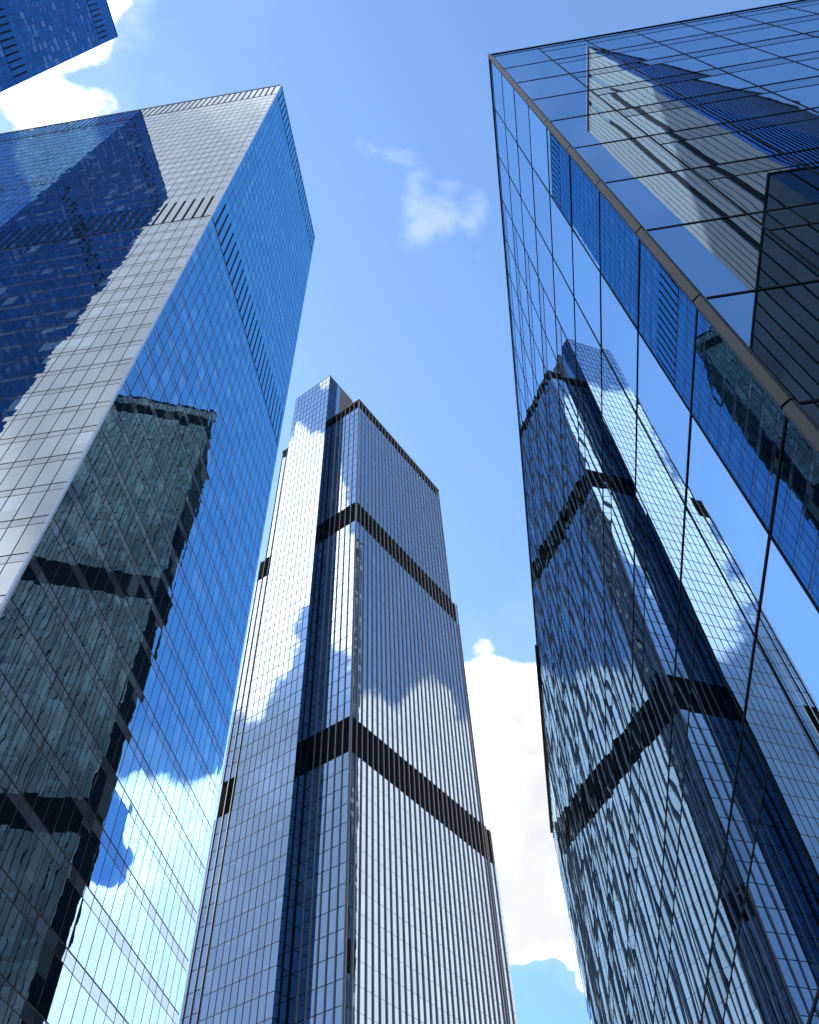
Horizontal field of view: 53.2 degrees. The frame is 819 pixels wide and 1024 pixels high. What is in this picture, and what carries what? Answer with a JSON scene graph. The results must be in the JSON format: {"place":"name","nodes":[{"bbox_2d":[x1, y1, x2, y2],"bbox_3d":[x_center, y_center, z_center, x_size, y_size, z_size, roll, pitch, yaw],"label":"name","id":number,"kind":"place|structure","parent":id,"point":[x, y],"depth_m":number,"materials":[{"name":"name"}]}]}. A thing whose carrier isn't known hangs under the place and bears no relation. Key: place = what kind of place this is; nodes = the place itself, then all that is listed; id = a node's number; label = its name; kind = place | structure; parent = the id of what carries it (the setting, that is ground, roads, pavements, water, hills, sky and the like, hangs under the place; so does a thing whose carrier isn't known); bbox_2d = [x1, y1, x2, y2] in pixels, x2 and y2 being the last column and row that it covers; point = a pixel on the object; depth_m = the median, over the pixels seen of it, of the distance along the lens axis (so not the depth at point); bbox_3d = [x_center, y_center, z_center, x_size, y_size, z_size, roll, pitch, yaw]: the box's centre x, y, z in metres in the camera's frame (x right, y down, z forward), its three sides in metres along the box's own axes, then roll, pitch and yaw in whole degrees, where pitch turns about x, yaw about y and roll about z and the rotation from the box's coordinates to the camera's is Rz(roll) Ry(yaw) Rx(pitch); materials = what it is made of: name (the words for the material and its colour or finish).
{"place":"outdoors","nodes":[
{"label":"outdoors","id":0,"kind":"place"},
{"bbox_2d":[0,0,117,91],"bbox_3d":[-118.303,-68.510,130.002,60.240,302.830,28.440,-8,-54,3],"label":"glass tower","id":1,"kind":"structure","parent":0,"point":[37,37],"depth_m":204.41,"materials":[{"name":"glass"}]},
{"bbox_2d":[0,84,314,1023],"bbox_3d":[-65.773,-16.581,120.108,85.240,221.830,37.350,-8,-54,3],"label":"glass tower","id":2,"kind":"structure","parent":0,"point":[154,266],"depth_m":74.86,"materials":[{"name":"glass"}]},
{"bbox_2d":[179,375,517,1023],"bbox_3d":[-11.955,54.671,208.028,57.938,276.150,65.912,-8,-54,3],"label":"office tower","id":3,"kind":"structure","parent":0,"point":[351,875],"depth_m":173.03,"materials":[{"name":"glass"}]},
{"bbox_2d":[0,0,795,1023],"label":"sky","id":4,"kind":"structure","parent":0,"point":[389,102],"materials":[{"name":"blue"}]},
{"bbox_2d":[488,0,818,1023],"bbox_3d":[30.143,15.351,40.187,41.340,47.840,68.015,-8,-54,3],"label":"glass building","id":5,"kind":"structure","parent":0,"point":[660,202],"depth_m":21.61,"materials":[{"name":"blue glass"}]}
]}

